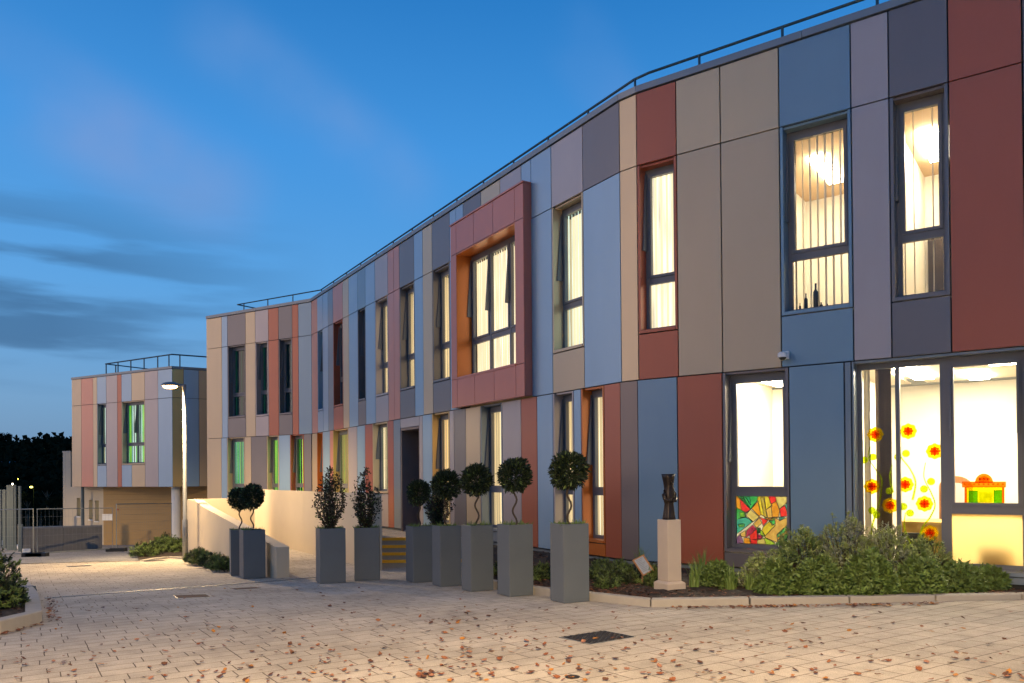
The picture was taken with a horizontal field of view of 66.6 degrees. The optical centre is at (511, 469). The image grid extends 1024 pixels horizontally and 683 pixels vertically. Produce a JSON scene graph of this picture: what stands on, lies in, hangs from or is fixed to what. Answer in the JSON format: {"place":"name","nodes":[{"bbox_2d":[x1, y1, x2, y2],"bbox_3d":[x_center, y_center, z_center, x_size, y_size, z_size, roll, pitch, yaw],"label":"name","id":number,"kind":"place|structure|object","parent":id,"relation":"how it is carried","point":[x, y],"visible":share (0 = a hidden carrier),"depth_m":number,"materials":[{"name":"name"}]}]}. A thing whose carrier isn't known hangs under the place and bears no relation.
{"place":"outdoors","nodes":[
{"label":"outdoors","id":0,"kind":"place"},
{"bbox_2d":[0,545,168,563],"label":"road","id":1,"kind":"structure","parent":0,"point":[87,556],"depth_m":23.83,"materials":[{"name":"grey asphalt"}]},
{"bbox_2d":[0,508,33,556],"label":"fence panel","id":2,"kind":"object","parent":1,"relation":"on","point":[22,554],"visible":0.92,"depth_m":24.71,"materials":[{"name":"metal"}]},
{"bbox_2d":[25,507,112,556],"bbox_3d":[-14.362,2.009,25.584,0.642,1.542,2.782,-1,-1,37],"label":"fence panel","id":3,"kind":"object","parent":1,"relation":"on","point":[37,554],"visible":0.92,"depth_m":25.39,"materials":[{"name":"metal"}]},
{"bbox_2d":[106,503,171,551],"bbox_3d":[-13.601,2.025,28.574,0.704,1.675,3.641,0,0,0],"label":"fence panel","id":4,"kind":"object","parent":1,"relation":"on","point":[121,549],"visible":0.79,"depth_m":27.62,"materials":[{"name":"metal"}]},
{"bbox_2d":[423,473,455,524],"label":"photinia shrub","id":5,"kind":"object","parent":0,"point":[436,511],"visible":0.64,"depth_m":13.58,"materials":[{"name":"green plant"}]},
{"bbox_2d":[0,0,889,441],"label":"sky","id":6,"kind":"structure","parent":0,"point":[166,166],"materials":[{"name":"blue"}]},
{"bbox_2d":[0,556,1023,682],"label":"paving","id":7,"kind":"structure","parent":0,"point":[118,617],"depth_m":6.93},
{"bbox_2d":[0,485,21,551],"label":"board screen","id":8,"kind":"object","parent":7,"relation":"on","point":[8,497],"visible":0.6,"depth_m":30.08,"materials":[{"name":"grey wood"}]},
{"bbox_2d":[0,604,24,616],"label":"planting bed","id":9,"kind":"object","parent":7,"relation":"on","point":[7,611],"visible":0.13,"depth_m":8.72,"materials":[{"name":"soil"}]},
{"bbox_2d":[0,548,28,607],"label":"garden shrub","id":10,"kind":"object","parent":9,"relation":"on","point":[14,576],"visible":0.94,"depth_m":9.02,"materials":[{"name":"green plant"}]},
{"bbox_2d":[0,576,30,607],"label":"garden shrub","id":11,"kind":"object","parent":9,"relation":"on","point":[18,586],"visible":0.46,"depth_m":9.13,"materials":[{"name":"green plant"}]},
{"bbox_2d":[0,581,41,632],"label":"kerb","id":12,"kind":"structure","parent":7,"relation":"on","point":[31,615],"depth_m":8.19,"materials":[{"name":"grey concrete"}]},
{"bbox_2d":[23,525,101,551],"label":"retaining wall","id":13,"kind":"structure","parent":7,"relation":"on","point":[76,537],"depth_m":28.17,"materials":[{"name":"concrete"}]},
{"bbox_2d":[62,354,206,544],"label":"garden wing","id":14,"kind":"structure","parent":7,"relation":"on","point":[127,436],"depth_m":31.86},
{"bbox_2d":[97,403,106,464],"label":"window","id":15,"kind":"structure","parent":14,"relation":"in","point":[101,408],"depth_m":32.61,"materials":[{"name":"glass"}]},
{"bbox_2d":[122,400,144,464],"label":"window","id":16,"kind":"structure","parent":14,"relation":"in","point":[138,444],"depth_m":31.74,"materials":[{"name":"green glass"}]},
{"bbox_2d":[103,486,206,544],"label":"wall","id":17,"kind":"structure","parent":14,"relation":"in","point":[112,496],"depth_m":32.54,"materials":[{"name":"brown wood"}]},
{"bbox_2d":[138,551,181,559],"bbox_3d":[-9.399,2.405,21.797,1.903,0.647,14.474,0,0,-28],"label":"planting bed","id":18,"kind":"object","parent":7,"relation":"on","point":[164,554],"visible":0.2,"depth_m":22.66,"materials":[{"name":"soil"}]},
{"bbox_2d":[128,541,156,556],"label":"garden shrub","id":19,"kind":"object","parent":18,"relation":"on","point":[144,548],"visible":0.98,"depth_m":22.52,"materials":[{"name":"green plant"}]},
{"bbox_2d":[165,537,181,552],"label":"garden shrub","id":20,"kind":"object","parent":18,"relation":"on","point":[178,543],"visible":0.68,"depth_m":24.27,"materials":[{"name":"green plant"}]},
{"bbox_2d":[161,382,187,557],"bbox_3d":[-9.126,0.050,21.101,0.690,4.844,0.275,0,0,0],"label":"street lamp","id":21,"kind":"object","parent":7,"relation":"on","point":[170,385],"visible":0.99,"depth_m":21.06,"materials":[{"name":"metal"}]},
{"bbox_2d":[44,577,315,598],"bbox_3d":[-4.783,1.946,13.151,0.274,0.215,5.481,-1,-1,42],"label":"slot drain","id":22,"kind":"object","parent":7,"relation":"on","point":[176,588],"visible":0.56,"depth_m":12.44,"materials":[{"name":"metal"}]},
{"bbox_2d":[196,551,216,567],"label":"garden shrub","id":23,"kind":"object","parent":7,"relation":"on","point":[202,559],"visible":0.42,"depth_m":17.69,"materials":[{"name":"green plant"}]},
{"bbox_2d":[208,556,229,571],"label":"garden shrub","id":24,"kind":"object","parent":7,"relation":"on","point":[219,563],"visible":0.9,"depth_m":16.39,"materials":[{"name":"green plant"}]},
{"bbox_2d":[199,498,254,527],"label":"ramp wall","id":25,"kind":"structure","parent":7,"relation":"on","point":[221,504],"depth_m":23.27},
{"bbox_2d":[187,499,288,578],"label":"ramp wall","id":26,"kind":"structure","parent":7,"relation":"on","point":[209,525],"depth_m":18.91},
{"bbox_2d":[229,527,249,575],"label":"planter","id":27,"kind":"object","parent":7,"relation":"on","point":[234,550],"visible":0.47,"depth_m":15.42,"materials":[{"name":"metal"}]},
{"bbox_2d":[227,487,248,528],"bbox_3d":[-5.458,0.790,15.647,0.532,0.914,0.524,-1,-1,36],"label":"bay tree","id":28,"kind":"object","parent":27,"relation":"in","point":[233,502],"visible":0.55,"depth_m":15.52,"materials":[{"name":"green plant"}]},
{"bbox_2d":[239,527,265,578],"bbox_3d":[-4.896,1.543,14.694,0.456,0.976,0.398,0,-1,-30],"label":"planter","id":29,"kind":"object","parent":7,"relation":"on","point":[252,563],"visible":1,"depth_m":14.54,"materials":[{"name":"metal"}]},
{"bbox_2d":[237,482,265,529],"bbox_3d":[-4.897,0.710,14.693,0.509,0.934,0.508,-1,0,9],"label":"bay tree","id":30,"kind":"object","parent":29,"relation":"on","point":[246,497],"visible":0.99,"depth_m":14.60,"materials":[{"name":"green plant"}]},
{"bbox_2d":[255,489,381,569],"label":"ramp wall","id":31,"kind":"structure","parent":7,"relation":"on","point":[288,518],"depth_m":19.52,"materials":[{"name":"beige paint"}]},
{"bbox_2d":[315,525,345,583],"bbox_3d":[-3.032,1.391,13.032,0.475,0.968,0.416,0,0,-24],"label":"planter","id":32,"kind":"object","parent":7,"relation":"on","point":[330,555],"visible":0.96,"depth_m":12.87,"materials":[{"name":"concrete"}]},
{"bbox_2d":[311,465,348,528],"bbox_3d":[-3.052,0.471,13.050,0.610,1.095,0.599,0,0,-18],"label":"photinia shrub","id":33,"kind":"object","parent":32,"relation":"in","point":[329,508],"visible":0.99,"depth_m":13.00,"materials":[{"name":"green plant"}]},
{"bbox_2d":[280,549,391,578],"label":"ramp","id":34,"kind":"structure","parent":7,"relation":"on","point":[302,564],"depth_m":16.33,"materials":[{"name":"beige concrete"}]},
{"bbox_2d":[354,523,379,580],"bbox_3d":[-2.519,1.410,13.495,0.500,0.977,0.374,0,0,-8],"label":"planter","id":35,"kind":"object","parent":7,"relation":"on","point":[367,554],"visible":0.98,"depth_m":13.31,"materials":[{"name":"metal"}]},
{"bbox_2d":[350,467,383,527],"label":"photinia shrub","id":36,"kind":"object","parent":35,"relation":"on","point":[364,519],"visible":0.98,"depth_m":13.40,"materials":[{"name":"green plant"}]},
{"bbox_2d":[382,528,405,537],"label":"terrace","id":37,"kind":"structure","parent":7,"relation":"on","point":[387,533],"depth_m":18.95,"materials":[{"name":"grey concrete"}]},
{"bbox_2d":[406,522,432,582],"bbox_3d":[-1.514,1.335,12.743,0.387,0.972,0.376,0,0,-28],"label":"planter","id":38,"kind":"object","parent":7,"relation":"on","point":[418,554],"visible":0.89,"depth_m":12.60,"materials":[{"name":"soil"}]},
{"bbox_2d":[406,479,430,526],"bbox_3d":[-1.518,0.556,12.741,0.427,0.821,0.460,-1,0,18],"label":"bay tree","id":39,"kind":"object","parent":38,"relation":"on","point":[421,487],"visible":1,"depth_m":12.67,"materials":[{"name":"green plant"}]},
{"bbox_2d":[382,537,461,566],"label":"entrance steps","id":40,"kind":"structure","parent":7,"relation":"on","point":[393,551],"depth_m":17.04,"materials":[{"name":"grey concrete"}]},
{"bbox_2d":[432,522,460,586],"bbox_3d":[-0.998,1.260,11.816,0.420,0.974,0.359,0,0,-28],"label":"planter","id":41,"kind":"object","parent":7,"relation":"on","point":[446,555],"visible":1,"depth_m":11.68,"materials":[{"name":"concrete"}]},
{"bbox_2d":[429,468,460,525],"bbox_3d":[-1.002,0.429,11.812,0.531,0.928,0.497,0,0,-9],"label":"bay tree","id":42,"kind":"object","parent":41,"relation":"on","point":[448,477],"visible":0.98,"depth_m":11.73,"materials":[{"name":"green plant"}]},
{"bbox_2d":[461,521,493,591],"bbox_3d":[-0.493,1.182,10.841,0.375,0.974,0.324,0,0,-28],"label":"planter","id":43,"kind":"object","parent":7,"relation":"on","point":[477,554],"visible":1,"depth_m":10.72,"materials":[{"name":"concrete"}]},
{"bbox_2d":[459,462,494,525],"bbox_3d":[-0.485,0.354,10.852,0.550,0.923,0.509,0,-1,-36],"label":"bay tree","id":44,"kind":"object","parent":43,"relation":"on","point":[484,479],"visible":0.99,"depth_m":10.75,"materials":[{"name":"green plant"}]},
{"bbox_2d":[0,587,1023,678],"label":"leaf litter","id":45,"kind":"object","parent":7,"relation":"on","point":[457,621],"visible":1,"depth_m":7.08,"materials":[{"name":"brown plant"}]},
{"bbox_2d":[0,545,1023,613],"bbox_3d":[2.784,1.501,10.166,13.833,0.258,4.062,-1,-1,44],"label":"planting bed","id":46,"kind":"object","parent":7,"relation":"on","point":[706,591],"visible":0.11,"depth_m":9.30,"materials":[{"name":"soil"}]},
{"bbox_2d":[533,560,550,579],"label":"garden shrub","id":47,"kind":"object","parent":46,"relation":"on","point":[545,568],"visible":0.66,"depth_m":10.83,"materials":[{"name":"green plant"}]},
{"bbox_2d":[589,559,604,579],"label":"garden shrub","id":48,"kind":"object","parent":46,"relation":"on","point":[594,569],"visible":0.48,"depth_m":10.45,"materials":[{"name":"green plant"}]},
{"bbox_2d":[590,568,622,589],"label":"garden shrub","id":49,"kind":"object","parent":46,"relation":"on","point":[608,580],"visible":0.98,"depth_m":9.62,"materials":[{"name":"green plant"}]},
{"bbox_2d":[619,564,646,584],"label":"garden shrub","id":50,"kind":"object","parent":46,"relation":"on","point":[628,575],"visible":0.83,"depth_m":9.98,"materials":[{"name":"green plant"}]},
{"bbox_2d":[632,554,653,581],"bbox_3d":[1.640,1.287,9.749,0.237,0.437,0.141,0,0,-20],"label":"information sign","id":51,"kind":"object","parent":46,"relation":"on","point":[642,564],"visible":0.98,"depth_m":9.74,"materials":[{"name":"white wood"}]},
{"bbox_2d":[640,566,657,586],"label":"garden shrub","id":52,"kind":"object","parent":46,"relation":"on","point":[651,578],"visible":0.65,"depth_m":9.68,"materials":[{"name":"green plant"}]},
{"bbox_2d":[654,519,685,589],"bbox_3d":[1.891,1.071,9.373,0.270,0.940,0.270,0,0,-27],"label":"pedestal","id":53,"kind":"object","parent":46,"relation":"on","point":[669,552],"visible":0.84,"depth_m":9.29,"materials":[{"name":"stone"}]},
{"bbox_2d":[661,474,677,519],"bbox_3d":[1.888,0.327,9.372,0.215,0.548,0.147,0,0,-27],"label":"sculpture","id":54,"kind":"object","parent":53,"relation":"on","point":[669,496],"visible":1,"depth_m":9.33,"materials":[{"name":"brown metal"}]},
{"bbox_2d":[684,555,706,586],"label":"iris clump","id":55,"kind":"object","parent":46,"relation":"on","point":[696,571],"visible":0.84,"depth_m":9.47,"materials":[{"name":"green plant"}]},
{"bbox_2d":[699,557,740,589],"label":"garden shrub","id":56,"kind":"object","parent":46,"relation":"on","point":[713,574],"visible":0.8,"depth_m":9.47,"materials":[{"name":"green plant"}]},
{"bbox_2d":[723,562,739,589],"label":"iris clump","id":57,"kind":"object","parent":46,"relation":"on","point":[731,583],"visible":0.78,"depth_m":9.25,"materials":[{"name":"green plant"}]},
{"bbox_2d":[736,550,776,586],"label":"garden shrub","id":58,"kind":"object","parent":46,"relation":"on","point":[759,559],"visible":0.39,"depth_m":9.36,"materials":[{"name":"green plant"}]},
{"bbox_2d":[751,556,798,595],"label":"garden shrub","id":59,"kind":"object","parent":46,"relation":"on","point":[778,577],"visible":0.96,"depth_m":8.76,"materials":[{"name":"green plant"}]},
{"bbox_2d":[770,524,825,571],"bbox_3d":[3.606,1.073,9.742,0.865,0.796,0.732,0,0,0],"label":"garden shrub","id":60,"kind":"object","parent":46,"relation":"on","point":[787,550],"visible":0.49,"depth_m":9.66,"materials":[{"name":"green plant"}]},
{"bbox_2d":[793,550,849,594],"bbox_3d":[3.464,1.197,8.781,0.682,0.578,0.584,0,0,0],"label":"garden shrub","id":61,"kind":"object","parent":46,"relation":"on","point":[820,574],"visible":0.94,"depth_m":8.63,"materials":[{"name":"green plant"}]},
{"bbox_2d":[813,510,874,568],"bbox_3d":[4.068,0.972,9.523,0.877,0.953,0.749,0,0,0],"label":"garden shrub","id":62,"kind":"object","parent":46,"relation":"on","point":[847,545],"visible":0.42,"depth_m":9.48,"materials":[{"name":"green plant"}]},
{"bbox_2d":[840,546,902,595],"bbox_3d":[3.981,1.139,8.664,0.708,0.603,0.594,0,0,0],"label":"garden shrub","id":63,"kind":"object","parent":46,"relation":"on","point":[872,573],"visible":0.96,"depth_m":8.52,"materials":[{"name":"green plant"}]},
{"bbox_2d":[861,521,912,572],"bbox_3d":[4.589,1.035,9.515,0.749,0.830,0.628,0,0,0],"label":"garden shrub","id":64,"kind":"object","parent":46,"relation":"on","point":[899,552],"visible":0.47,"depth_m":9.40,"materials":[{"name":"green plant"}]},
{"bbox_2d":[896,551,950,594],"bbox_3d":[4.550,1.181,8.688,0.656,0.566,0.578,0,0,0],"label":"garden shrub","id":65,"kind":"object","parent":46,"relation":"on","point":[924,574],"visible":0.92,"depth_m":8.56,"materials":[{"name":"green plant"}]},
{"bbox_2d":[896,531,954,568],"bbox_3d":[5.044,1.105,9.533,0.808,0.707,0.675,0,0,0],"label":"garden shrub","id":66,"kind":"object","parent":46,"relation":"on","point":[920,546],"visible":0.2,"depth_m":9.45,"materials":[{"name":"green plant"}]},
{"bbox_2d":[941,558,991,592],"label":"garden shrub","id":67,"kind":"object","parent":46,"relation":"on","point":[964,577],"visible":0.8,"depth_m":8.71,"materials":[{"name":"green plant"}]},
{"bbox_2d":[979,563,1012,589],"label":"garden shrub","id":68,"kind":"object","parent":46,"relation":"on","point":[997,578],"visible":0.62,"depth_m":9.03,"materials":[{"name":"green plant"}]},
{"bbox_2d":[497,519,532,596],"bbox_3d":[0.038,1.112,10.009,0.418,0.977,0.349,0,0,-28],"label":"planter","id":69,"kind":"object","parent":7,"relation":"on","point":[515,557],"visible":0.98,"depth_m":9.88,"materials":[{"name":"concrete"}]},
{"bbox_2d":[496,456,532,524],"bbox_3d":[0.036,0.281,10.019,0.530,0.930,0.536,-1,0,27],"label":"bay tree","id":70,"kind":"object","parent":69,"relation":"on","point":[519,467],"visible":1,"depth_m":9.93,"materials":[{"name":"green plant"}]},
{"bbox_2d":[550,519,588,602],"bbox_3d":[0.694,1.043,9.091,0.438,0.969,0.342,0,0,-28],"label":"planter","id":71,"kind":"object","parent":7,"relation":"on","point":[569,556],"visible":1,"depth_m":8.98,"materials":[{"name":"concrete"}]},
{"bbox_2d":[547,449,590,523],"bbox_3d":[0.671,0.217,9.111,0.530,0.914,0.507,0,0,0],"label":"bay tree","id":72,"kind":"object","parent":71,"relation":"on","point":[562,462],"visible":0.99,"depth_m":9.01,"materials":[{"name":"green plant"}]},
{"bbox_2d":[559,630,635,644],"bbox_3d":[0.742,1.464,6.762,0.515,0.053,0.433,0,-1,-33],"label":"manhole cover","id":73,"kind":"object","parent":7,"relation":"on","point":[603,636],"visible":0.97,"depth_m":6.74,"materials":[{"name":"metal"}]},
{"bbox_2d":[206,0,1023,589],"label":"school building","id":74,"kind":"structure","parent":7,"relation":"on","point":[614,290],"depth_m":11.78,"materials":[{"name":"metal"}]},
{"bbox_2d":[227,437,244,497],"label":"window","id":75,"kind":"structure","parent":74,"relation":"in","point":[235,446],"depth_m":28.26,"materials":[{"name":"green glass"}]},
{"bbox_2d":[228,344,245,417],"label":"window","id":76,"kind":"structure","parent":74,"relation":"in","point":[236,354],"depth_m":28.25,"materials":[{"name":"black glass"}]},
{"bbox_2d":[255,341,268,416],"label":"window","id":77,"kind":"structure","parent":74,"relation":"in","point":[261,348],"depth_m":27.54,"materials":[{"name":"black glass"}]},
{"bbox_2d":[267,435,279,489],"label":"window","id":78,"kind":"structure","parent":74,"relation":"in","point":[272,441],"depth_m":27.23,"materials":[{"name":"green glass"}]},
{"bbox_2d":[279,338,292,414],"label":"window","id":79,"kind":"structure","parent":74,"relation":"in","point":[285,345],"depth_m":26.94,"materials":[{"name":"black glass"}]},
{"bbox_2d":[290,434,303,490],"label":"window","id":80,"kind":"structure","parent":74,"relation":"in","point":[296,441],"depth_m":26.65,"materials":[{"name":"clear glass"}]},
{"bbox_2d":[317,329,322,410],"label":"window","id":81,"kind":"structure","parent":74,"relation":"in","point":[319,334],"depth_m":25.50,"materials":[{"name":"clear glass"}]},
{"bbox_2d":[317,432,322,491],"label":"window","id":82,"kind":"structure","parent":74,"relation":"in","point":[319,435],"depth_m":25.56,"materials":[{"name":"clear glass"}]},
{"bbox_2d":[333,319,342,406],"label":"window","id":83,"kind":"structure","parent":74,"relation":"in","point":[337,327],"depth_m":24.14,"materials":[{"name":"black glass"}]},
{"bbox_2d":[333,428,348,492],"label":"window","id":84,"kind":"structure","parent":74,"relation":"in","point":[340,437],"depth_m":24.19,"materials":[{"name":"glass"}]},
{"bbox_2d":[358,308,365,400],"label":"window","id":85,"kind":"structure","parent":74,"relation":"in","point":[361,314],"depth_m":22.29,"materials":[{"name":"black glass"}]},
{"bbox_2d":[372,422,387,492],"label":"window","id":86,"kind":"structure","parent":74,"relation":"in","point":[380,430],"depth_m":21.36,"materials":[{"name":"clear glass"}]},
{"bbox_2d":[375,295,388,396],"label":"window","id":87,"kind":"structure","parent":74,"relation":"in","point":[381,306],"depth_m":21.14,"materials":[{"name":"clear glass"}]},
{"bbox_2d":[399,281,414,390],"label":"window","id":88,"kind":"structure","parent":74,"relation":"in","point":[406,294],"depth_m":19.71,"materials":[{"name":"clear glass"}]},
{"bbox_2d":[401,426,419,530],"bbox_3d":[-1.950,0.257,19.532,1.696,2.600,1.647,0,0,0],"label":"doorway","id":89,"kind":"structure","parent":74,"relation":"in","point":[410,438],"depth_m":19.73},
{"bbox_2d":[432,411,449,523],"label":"window","id":90,"kind":"structure","parent":74,"relation":"in","point":[440,421],"depth_m":18.11,"materials":[{"name":"clear glass"}]},
{"bbox_2d":[432,262,450,382],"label":"window","id":91,"kind":"structure","parent":74,"relation":"in","point":[440,284],"depth_m":18.07,"materials":[{"name":"clear glass"}]},
{"bbox_2d":[449,180,532,407],"bbox_3d":[-0.292,-3.323,15.912,2.103,3.964,3.162,0,0,0],"label":"bay window","id":92,"kind":"structure","parent":74,"relation":"in","point":[503,341],"depth_m":15.97,"materials":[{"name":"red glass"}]},
{"bbox_2d":[480,403,502,530],"bbox_3d":[-0.150,-0.043,16.020,0.992,2.565,1.296,0,0,0],"label":"window","id":93,"kind":"structure","parent":74,"relation":"in","point":[491,432],"depth_m":16.15,"materials":[{"name":"glass"}]},
{"bbox_2d":[552,192,584,353],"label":"window","id":94,"kind":"structure","parent":74,"relation":"in","point":[567,234],"depth_m":13.88,"materials":[{"name":"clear glass"}]},
{"bbox_2d":[553,391,602,534],"bbox_3d":[1.165,-0.071,13.856,0.856,2.565,1.072,0,0,0],"label":"window","id":95,"kind":"structure","parent":74,"relation":"in","point":[563,403],"depth_m":13.84,"materials":[{"name":"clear glass"}]},
{"bbox_2d":[581,386,605,543],"bbox_3d":[1.601,-0.080,13.138,0.855,2.565,1.071,0,0,0],"label":"window","id":96,"kind":"structure","parent":74,"relation":"in","point":[589,396],"depth_m":13.13,"materials":[{"name":"clear glass"}]},
{"bbox_2d":[637,156,678,334],"bbox_3d":[2.354,-3.379,12.128,0.952,2.595,1.034,0,0,0],"label":"window","id":97,"kind":"structure","parent":74,"relation":"in","point":[656,181],"depth_m":12.06,"materials":[{"name":"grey glass"}]},
{"bbox_2d":[723,368,790,553],"bbox_3d":[3.483,-0.114,11.016,0.903,2.561,0.763,0,0,0],"label":"window","id":98,"kind":"structure","parent":74,"relation":"in","point":[755,517],"depth_m":11.16,"materials":[{"name":"grey glass"}]},
{"bbox_2d":[780,109,853,316],"bbox_3d":[4.170,-3.409,10.589,0.911,2.591,0.413,-1,-1,36],"label":"window","id":99,"kind":"structure","parent":74,"relation":"in","point":[790,135],"depth_m":10.69,"materials":[{"name":"metal"}]},
{"bbox_2d":[890,83,951,302],"bbox_3d":[5.177,-3.423,9.851,0.645,2.591,0.416,-1,-1,36],"label":"window","id":100,"kind":"structure","parent":74,"relation":"in","point":[938,96],"depth_m":9.87,"materials":[{"name":"grey glass"}]},
{"bbox_2d":[902,518,941,560],"bbox_3d":[5.736,1.003,10.568,0.753,0.620,0.780,-1,-1,36],"label":"desk","id":101,"kind":"object","parent":74,"relation":"in","point":[913,525],"visible":0.23,"depth_m":10.38,"materials":[{"name":"wood"}]},
{"bbox_2d":[852,347,1023,576],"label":"window","id":102,"kind":"structure","parent":74,"relation":"in","point":[983,528],"depth_m":9.70,"materials":[{"name":"glass"}]},
{"bbox_2d":[939,476,969,518],"bbox_3d":[6.257,0.702,10.995,0.420,1.220,0.055,-1,-1,36],"label":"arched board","id":103,"kind":"object","parent":74,"relation":"in","point":[959,492],"visible":0.27,"depth_m":10.97,"materials":[{"name":"white wood"}]},
{"bbox_2d":[493,579,1023,606],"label":"kerb","id":104,"kind":"structure","parent":7,"relation":"on","point":[690,601],"depth_m":8.42,"materials":[{"name":"grey concrete"}]},
{"bbox_3d":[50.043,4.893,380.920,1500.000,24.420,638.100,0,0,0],"label":"hill","id":105,"kind":"structure","parent":0,"visible":0},
{"bbox_2d":[17,491,41,525],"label":"tree","id":106,"kind":"object","parent":105,"relation":"on","point":[24,496],"visible":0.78,"depth_m":111.77,"materials":[{"name":"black plant"}]},
{"bbox_2d":[0,432,71,544],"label":"woodland","id":107,"kind":"object","parent":105,"relation":"on","point":[46,450],"visible":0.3,"depth_m":182.20,"materials":[{"name":"green plant"}]},
{"bbox_2d":[23,505,55,526],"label":"tree","id":108,"kind":"object","parent":105,"relation":"on","point":[42,513],"visible":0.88,"depth_m":89.77,"materials":[{"name":"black plant"}]},
{"bbox_2d":[34,480,62,510],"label":"tree","id":109,"kind":"object","parent":105,"relation":"on","point":[47,488],"visible":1,"depth_m":130.00,"materials":[{"name":"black plant"}]},
{"bbox_2d":[45,495,62,525],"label":"tree","id":110,"kind":"object","parent":105,"relation":"on","point":[58,500],"visible":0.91,"depth_m":104.26,"materials":[{"name":"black plant"}]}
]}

